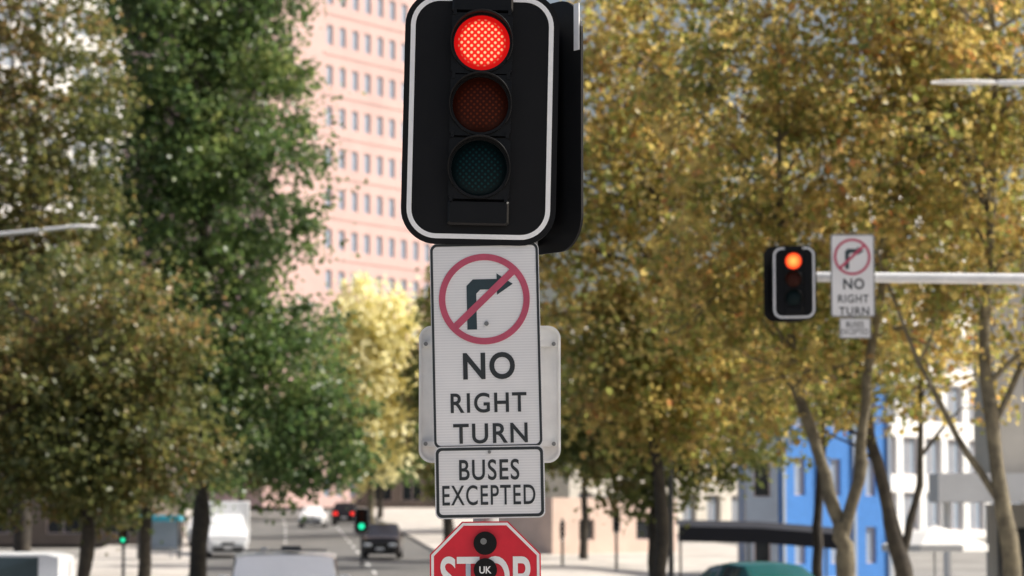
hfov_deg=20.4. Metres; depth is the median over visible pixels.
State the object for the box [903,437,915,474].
window
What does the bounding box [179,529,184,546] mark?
dark car
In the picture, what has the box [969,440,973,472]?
window
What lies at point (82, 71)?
window
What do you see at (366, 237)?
window
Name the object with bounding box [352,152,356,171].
window
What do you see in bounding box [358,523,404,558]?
dark car
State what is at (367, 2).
window
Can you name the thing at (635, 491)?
autumn plane tree
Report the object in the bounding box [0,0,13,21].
window
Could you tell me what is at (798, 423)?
window
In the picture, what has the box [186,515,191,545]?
white van
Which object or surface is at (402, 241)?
window
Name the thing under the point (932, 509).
window
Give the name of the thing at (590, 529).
window
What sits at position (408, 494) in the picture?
window
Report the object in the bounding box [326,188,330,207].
window
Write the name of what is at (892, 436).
window
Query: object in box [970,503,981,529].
window
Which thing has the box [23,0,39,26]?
window
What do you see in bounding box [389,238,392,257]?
window
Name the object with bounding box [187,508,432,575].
road
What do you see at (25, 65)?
window
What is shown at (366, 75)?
window
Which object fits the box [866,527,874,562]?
window
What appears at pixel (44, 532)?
brick building
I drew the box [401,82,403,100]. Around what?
window
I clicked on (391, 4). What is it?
window
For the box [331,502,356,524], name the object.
dark car
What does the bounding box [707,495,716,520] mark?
window
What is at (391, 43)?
window
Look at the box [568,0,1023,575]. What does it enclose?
autumn plane tree
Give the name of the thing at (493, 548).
stop sign
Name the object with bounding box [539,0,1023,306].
sky
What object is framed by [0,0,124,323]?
pale tower
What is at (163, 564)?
pavement
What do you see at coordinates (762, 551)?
window
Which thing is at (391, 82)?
window
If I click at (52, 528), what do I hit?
window
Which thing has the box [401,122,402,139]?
window
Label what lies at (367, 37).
window
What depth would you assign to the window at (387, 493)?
284.60 m
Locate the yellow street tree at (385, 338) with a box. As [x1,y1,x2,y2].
[267,271,434,522]
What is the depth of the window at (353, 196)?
286.62 m
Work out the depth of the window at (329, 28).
284.53 m
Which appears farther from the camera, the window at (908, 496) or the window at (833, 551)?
the window at (908, 496)
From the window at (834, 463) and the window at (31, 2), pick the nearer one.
the window at (834, 463)
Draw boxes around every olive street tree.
[0,0,193,551]
[0,227,267,575]
[192,383,325,504]
[384,257,453,540]
[546,363,618,558]
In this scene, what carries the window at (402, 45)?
in the pink tower at (362, 42)
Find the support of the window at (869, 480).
in the blue building at (780, 498)
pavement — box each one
[74,508,192,575]
[374,508,737,575]
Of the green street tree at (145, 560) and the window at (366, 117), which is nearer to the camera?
the green street tree at (145, 560)
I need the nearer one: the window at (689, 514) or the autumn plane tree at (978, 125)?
the autumn plane tree at (978, 125)
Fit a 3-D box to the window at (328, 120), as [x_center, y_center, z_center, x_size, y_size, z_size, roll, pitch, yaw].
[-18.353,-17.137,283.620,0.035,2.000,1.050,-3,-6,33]
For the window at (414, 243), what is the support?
in the pink tower at (362, 42)
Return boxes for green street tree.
[6,300,272,575]
[47,0,418,575]
[317,415,434,519]
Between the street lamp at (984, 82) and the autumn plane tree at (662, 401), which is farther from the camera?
the autumn plane tree at (662, 401)
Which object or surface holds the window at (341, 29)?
in the pink tower at (362, 42)
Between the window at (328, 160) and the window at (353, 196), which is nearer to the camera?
the window at (328, 160)
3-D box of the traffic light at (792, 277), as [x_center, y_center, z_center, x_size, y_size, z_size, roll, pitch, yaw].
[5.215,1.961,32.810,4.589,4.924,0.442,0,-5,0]
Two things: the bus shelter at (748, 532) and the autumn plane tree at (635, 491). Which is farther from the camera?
the bus shelter at (748, 532)
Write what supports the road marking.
on the road
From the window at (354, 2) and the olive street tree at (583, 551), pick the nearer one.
the olive street tree at (583, 551)
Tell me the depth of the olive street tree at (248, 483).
234.25 m
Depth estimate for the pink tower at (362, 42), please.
287.04 m
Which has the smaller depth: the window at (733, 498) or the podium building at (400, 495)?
the window at (733, 498)
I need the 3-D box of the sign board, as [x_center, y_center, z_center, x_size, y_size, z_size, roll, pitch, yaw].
[-0.095,0.453,12.158,0.607,0.587,0.048,0,-5,0]
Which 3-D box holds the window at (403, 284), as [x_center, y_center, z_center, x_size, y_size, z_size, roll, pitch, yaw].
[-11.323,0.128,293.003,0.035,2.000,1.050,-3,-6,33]
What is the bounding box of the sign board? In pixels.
[419,326,560,462]
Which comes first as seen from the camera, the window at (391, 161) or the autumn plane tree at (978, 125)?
the autumn plane tree at (978, 125)
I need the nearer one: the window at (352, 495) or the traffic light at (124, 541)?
the traffic light at (124, 541)
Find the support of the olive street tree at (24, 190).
on the cross road
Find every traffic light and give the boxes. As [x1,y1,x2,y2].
[117,523,128,575]
[354,508,368,565]
[401,0,582,521]
[560,519,564,565]
[613,508,619,569]
[763,245,1023,321]
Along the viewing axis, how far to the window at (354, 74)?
287.74 m
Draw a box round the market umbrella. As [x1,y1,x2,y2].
[882,523,987,575]
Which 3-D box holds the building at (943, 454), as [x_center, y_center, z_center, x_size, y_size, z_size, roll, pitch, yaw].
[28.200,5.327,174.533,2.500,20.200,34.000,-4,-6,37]
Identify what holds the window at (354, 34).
in the pink tower at (362, 42)
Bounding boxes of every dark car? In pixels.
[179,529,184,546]
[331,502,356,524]
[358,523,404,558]
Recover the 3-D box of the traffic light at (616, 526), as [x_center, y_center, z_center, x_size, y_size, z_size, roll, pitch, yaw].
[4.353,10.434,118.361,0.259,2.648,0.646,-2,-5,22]
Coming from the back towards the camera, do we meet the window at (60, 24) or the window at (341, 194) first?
the window at (341, 194)
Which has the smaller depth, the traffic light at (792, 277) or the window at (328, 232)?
the traffic light at (792, 277)
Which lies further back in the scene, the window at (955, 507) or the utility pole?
the window at (955, 507)
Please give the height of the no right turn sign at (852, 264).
0.963 m
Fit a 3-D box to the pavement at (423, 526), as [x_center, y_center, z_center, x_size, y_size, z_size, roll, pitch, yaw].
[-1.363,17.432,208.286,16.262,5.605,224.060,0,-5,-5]
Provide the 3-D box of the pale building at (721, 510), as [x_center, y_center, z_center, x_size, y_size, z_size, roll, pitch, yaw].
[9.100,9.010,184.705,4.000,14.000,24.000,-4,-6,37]
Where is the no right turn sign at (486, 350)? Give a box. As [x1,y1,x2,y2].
[430,243,542,447]
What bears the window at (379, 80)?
in the pink tower at (362, 42)
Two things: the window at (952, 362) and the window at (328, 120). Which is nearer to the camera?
the window at (952, 362)
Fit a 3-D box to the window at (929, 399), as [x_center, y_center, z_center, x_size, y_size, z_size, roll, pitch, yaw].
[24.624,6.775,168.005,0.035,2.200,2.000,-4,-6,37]
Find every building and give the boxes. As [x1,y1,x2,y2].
[0,355,185,544]
[250,464,434,507]
[499,498,676,553]
[540,306,753,532]
[737,372,891,575]
[810,184,1023,537]
[928,192,1023,575]
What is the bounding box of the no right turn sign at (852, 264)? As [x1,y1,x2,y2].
[830,234,874,316]
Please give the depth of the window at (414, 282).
295.00 m
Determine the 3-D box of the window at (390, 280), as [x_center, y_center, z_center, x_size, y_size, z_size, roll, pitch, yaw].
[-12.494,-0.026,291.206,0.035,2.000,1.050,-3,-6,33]
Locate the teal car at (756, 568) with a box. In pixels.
[700,561,812,575]
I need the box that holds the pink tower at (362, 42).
[123,0,433,506]
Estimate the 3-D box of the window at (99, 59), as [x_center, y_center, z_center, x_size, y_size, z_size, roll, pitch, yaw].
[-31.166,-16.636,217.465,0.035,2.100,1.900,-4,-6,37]
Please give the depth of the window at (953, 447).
170.15 m
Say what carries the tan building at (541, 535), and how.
on the pavement at (423, 526)
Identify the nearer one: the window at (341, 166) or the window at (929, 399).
the window at (929, 399)
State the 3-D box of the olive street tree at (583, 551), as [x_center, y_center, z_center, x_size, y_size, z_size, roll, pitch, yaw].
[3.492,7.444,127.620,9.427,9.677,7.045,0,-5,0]
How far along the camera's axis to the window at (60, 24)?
213.78 m
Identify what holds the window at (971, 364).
in the building at (943, 454)
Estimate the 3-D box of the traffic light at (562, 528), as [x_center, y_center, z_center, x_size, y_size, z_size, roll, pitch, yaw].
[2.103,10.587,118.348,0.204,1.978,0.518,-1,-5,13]
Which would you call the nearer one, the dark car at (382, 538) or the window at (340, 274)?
the dark car at (382, 538)
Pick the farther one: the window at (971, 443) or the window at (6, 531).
the window at (971, 443)
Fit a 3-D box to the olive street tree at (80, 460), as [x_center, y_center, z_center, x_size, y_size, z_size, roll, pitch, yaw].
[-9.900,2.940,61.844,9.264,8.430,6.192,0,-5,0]
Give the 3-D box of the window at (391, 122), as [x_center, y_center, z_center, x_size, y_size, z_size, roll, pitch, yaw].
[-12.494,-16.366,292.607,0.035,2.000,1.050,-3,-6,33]
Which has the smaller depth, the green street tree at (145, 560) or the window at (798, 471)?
the green street tree at (145, 560)
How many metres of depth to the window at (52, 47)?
213.47 m
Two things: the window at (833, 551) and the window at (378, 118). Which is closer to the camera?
the window at (833, 551)
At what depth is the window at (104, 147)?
217.20 m
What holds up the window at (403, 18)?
in the pink tower at (362, 42)
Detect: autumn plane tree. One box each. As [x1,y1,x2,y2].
[539,0,873,575]
[544,270,825,575]
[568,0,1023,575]
[700,35,1023,575]
[723,282,933,575]
[759,0,1023,575]
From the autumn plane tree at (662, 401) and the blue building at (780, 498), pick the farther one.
the blue building at (780, 498)
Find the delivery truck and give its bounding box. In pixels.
[207,501,249,556]
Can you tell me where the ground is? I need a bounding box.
[0,533,986,575]
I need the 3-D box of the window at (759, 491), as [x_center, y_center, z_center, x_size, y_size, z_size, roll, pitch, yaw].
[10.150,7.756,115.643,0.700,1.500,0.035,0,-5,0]
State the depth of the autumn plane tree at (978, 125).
45.97 m
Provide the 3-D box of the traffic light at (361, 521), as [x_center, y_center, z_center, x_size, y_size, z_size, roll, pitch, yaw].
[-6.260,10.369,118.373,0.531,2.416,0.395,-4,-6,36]
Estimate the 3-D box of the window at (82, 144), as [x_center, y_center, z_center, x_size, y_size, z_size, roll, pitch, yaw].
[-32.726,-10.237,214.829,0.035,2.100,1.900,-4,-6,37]
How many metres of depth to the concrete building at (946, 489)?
76.00 m
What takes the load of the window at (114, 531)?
in the brick building at (44, 532)
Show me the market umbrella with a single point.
(934, 539)
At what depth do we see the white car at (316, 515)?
195.85 m
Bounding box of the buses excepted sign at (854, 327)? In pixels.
[839,318,870,337]
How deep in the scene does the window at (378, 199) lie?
290.21 m
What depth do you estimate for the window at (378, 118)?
290.92 m
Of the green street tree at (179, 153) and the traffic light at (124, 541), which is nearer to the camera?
the green street tree at (179, 153)
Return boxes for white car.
[0,552,74,575]
[297,506,327,527]
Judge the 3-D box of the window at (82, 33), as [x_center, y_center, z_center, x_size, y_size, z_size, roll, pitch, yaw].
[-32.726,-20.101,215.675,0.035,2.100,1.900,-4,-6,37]
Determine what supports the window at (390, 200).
in the pink tower at (362, 42)
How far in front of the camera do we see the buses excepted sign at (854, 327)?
32.78 m
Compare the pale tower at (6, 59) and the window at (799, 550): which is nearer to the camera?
the window at (799, 550)
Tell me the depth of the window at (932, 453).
168.00 m
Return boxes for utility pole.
[668,451,673,575]
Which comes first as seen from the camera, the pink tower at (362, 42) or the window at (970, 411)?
the window at (970, 411)
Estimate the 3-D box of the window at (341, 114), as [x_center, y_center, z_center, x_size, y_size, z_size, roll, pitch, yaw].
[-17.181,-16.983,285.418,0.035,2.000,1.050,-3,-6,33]
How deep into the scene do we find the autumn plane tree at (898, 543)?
57.77 m
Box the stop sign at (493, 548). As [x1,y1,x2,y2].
[430,521,540,575]
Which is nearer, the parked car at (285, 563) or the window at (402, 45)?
the parked car at (285, 563)
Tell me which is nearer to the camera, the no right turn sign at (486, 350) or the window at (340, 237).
the no right turn sign at (486, 350)
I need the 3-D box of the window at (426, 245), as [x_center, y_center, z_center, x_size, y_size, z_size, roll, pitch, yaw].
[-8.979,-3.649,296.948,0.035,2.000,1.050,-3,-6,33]
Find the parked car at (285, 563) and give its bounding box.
[219,546,349,575]
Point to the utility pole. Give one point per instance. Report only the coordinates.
(671, 528)
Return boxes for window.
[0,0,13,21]
[0,43,12,65]
[0,494,13,533]
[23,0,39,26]
[23,51,38,69]
[47,499,79,533]
[48,47,63,74]
[49,3,64,32]
[72,138,87,165]
[73,52,88,78]
[74,11,88,36]
[97,143,111,165]
[98,59,112,82]
[102,511,134,533]
[324,282,428,497]
[325,270,329,289]
[326,66,330,84]
[326,106,330,125]
[326,147,330,166]
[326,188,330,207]
[326,229,330,248]
[327,25,331,44]
[338,231,342,250]
[338,271,342,290]
[339,28,343,47]
[339,68,343,87]
[339,109,343,128]
[339,149,343,168]
[339,190,343,209]
[351,192,355,211]
[351,232,355,252]
[352,0,356,10]
[352,31,356,50]
[352,71,356,90]
[352,111,356,130]
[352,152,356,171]
[364,114,368,133]
[364,154,368,173]
[364,194,368,213]
[364,234,368,253]
[365,0,369,13]
[365,34,369,53]
[365,74,368,93]
[375,481,391,500]
[376,196,380,215]
[376,236,380,255]
[376,276,380,294]
[377,0,381,16]
[377,37,381,56]
[377,77,381,96]
[377,116,380,135]
[377,156,380,175]
[388,278,392,293]
[389,1,393,19]
[389,40,393,59]
[389,79,393,98]
[389,119,393,138]
[389,159,393,177]
[389,198,392,217]
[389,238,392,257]
[401,4,405,22]
[401,43,404,61]
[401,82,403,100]
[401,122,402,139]
[401,240,404,258]
[401,279,404,294]
[402,481,421,500]
[413,242,416,260]
[413,281,416,299]
[425,243,428,262]
[579,519,592,539]
[636,519,648,539]
[683,495,692,519]
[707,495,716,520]
[731,496,736,520]
[753,463,769,496]
[754,543,770,561]
[794,458,802,494]
[795,417,801,426]
[795,546,803,563]
[830,459,838,494]
[831,549,836,562]
[865,460,873,495]
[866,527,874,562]
[891,436,892,473]
[902,383,914,419]
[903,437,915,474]
[903,492,916,529]
[925,385,937,420]
[925,438,937,474]
[926,493,938,526]
[946,336,957,368]
[947,386,958,422]
[947,439,959,472]
[951,503,960,529]
[968,335,972,370]
[968,388,973,423]
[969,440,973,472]
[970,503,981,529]
[998,528,1023,575]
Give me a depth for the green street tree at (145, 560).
103.37 m
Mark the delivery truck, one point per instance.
(229, 532)
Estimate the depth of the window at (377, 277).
289.50 m
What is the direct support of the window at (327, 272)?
in the pink tower at (362, 42)
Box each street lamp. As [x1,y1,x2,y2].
[0,224,98,235]
[931,79,1023,85]
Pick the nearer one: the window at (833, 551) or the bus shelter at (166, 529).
the window at (833, 551)
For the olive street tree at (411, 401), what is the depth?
119.61 m
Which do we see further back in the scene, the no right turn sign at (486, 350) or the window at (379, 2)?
the window at (379, 2)
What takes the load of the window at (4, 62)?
in the pale tower at (6, 59)
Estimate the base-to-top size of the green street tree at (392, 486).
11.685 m
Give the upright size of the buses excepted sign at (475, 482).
0.300 m
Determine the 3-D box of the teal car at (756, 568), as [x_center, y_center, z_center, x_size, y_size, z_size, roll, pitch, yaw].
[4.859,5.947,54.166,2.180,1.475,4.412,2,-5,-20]
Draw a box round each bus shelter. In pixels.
[137,515,183,558]
[675,520,836,575]
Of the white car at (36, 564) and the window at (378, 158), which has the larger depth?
the window at (378, 158)
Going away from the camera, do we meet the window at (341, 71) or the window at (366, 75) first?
the window at (341, 71)
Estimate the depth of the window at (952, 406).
170.48 m
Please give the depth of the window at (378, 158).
290.64 m
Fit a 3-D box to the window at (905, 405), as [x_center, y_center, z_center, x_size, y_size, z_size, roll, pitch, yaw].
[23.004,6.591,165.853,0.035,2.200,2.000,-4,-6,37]
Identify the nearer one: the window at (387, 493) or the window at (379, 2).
the window at (387, 493)
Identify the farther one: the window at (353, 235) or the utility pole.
the window at (353, 235)
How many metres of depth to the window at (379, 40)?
291.67 m
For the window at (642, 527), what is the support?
in the tan building at (541, 535)
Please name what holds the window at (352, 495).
in the pink tower at (362, 42)
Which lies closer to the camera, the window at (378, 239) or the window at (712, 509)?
the window at (712, 509)
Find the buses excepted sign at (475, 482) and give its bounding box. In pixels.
[435,445,544,518]
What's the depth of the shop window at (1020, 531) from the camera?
76.92 m
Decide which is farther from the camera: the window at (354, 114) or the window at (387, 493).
the window at (354, 114)
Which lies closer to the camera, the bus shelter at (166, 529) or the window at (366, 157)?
the bus shelter at (166, 529)
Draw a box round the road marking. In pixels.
[282,516,376,573]
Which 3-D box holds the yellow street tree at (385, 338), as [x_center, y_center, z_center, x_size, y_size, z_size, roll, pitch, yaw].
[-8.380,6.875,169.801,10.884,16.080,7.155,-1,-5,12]
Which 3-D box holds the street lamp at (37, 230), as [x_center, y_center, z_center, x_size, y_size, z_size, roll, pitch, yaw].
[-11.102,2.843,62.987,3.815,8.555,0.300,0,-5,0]
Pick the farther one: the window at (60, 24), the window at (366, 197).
the window at (366, 197)
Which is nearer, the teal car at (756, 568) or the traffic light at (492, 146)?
the traffic light at (492, 146)
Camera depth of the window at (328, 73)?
284.11 m
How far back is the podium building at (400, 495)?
284.30 m
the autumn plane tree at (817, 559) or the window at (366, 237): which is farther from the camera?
the window at (366, 237)

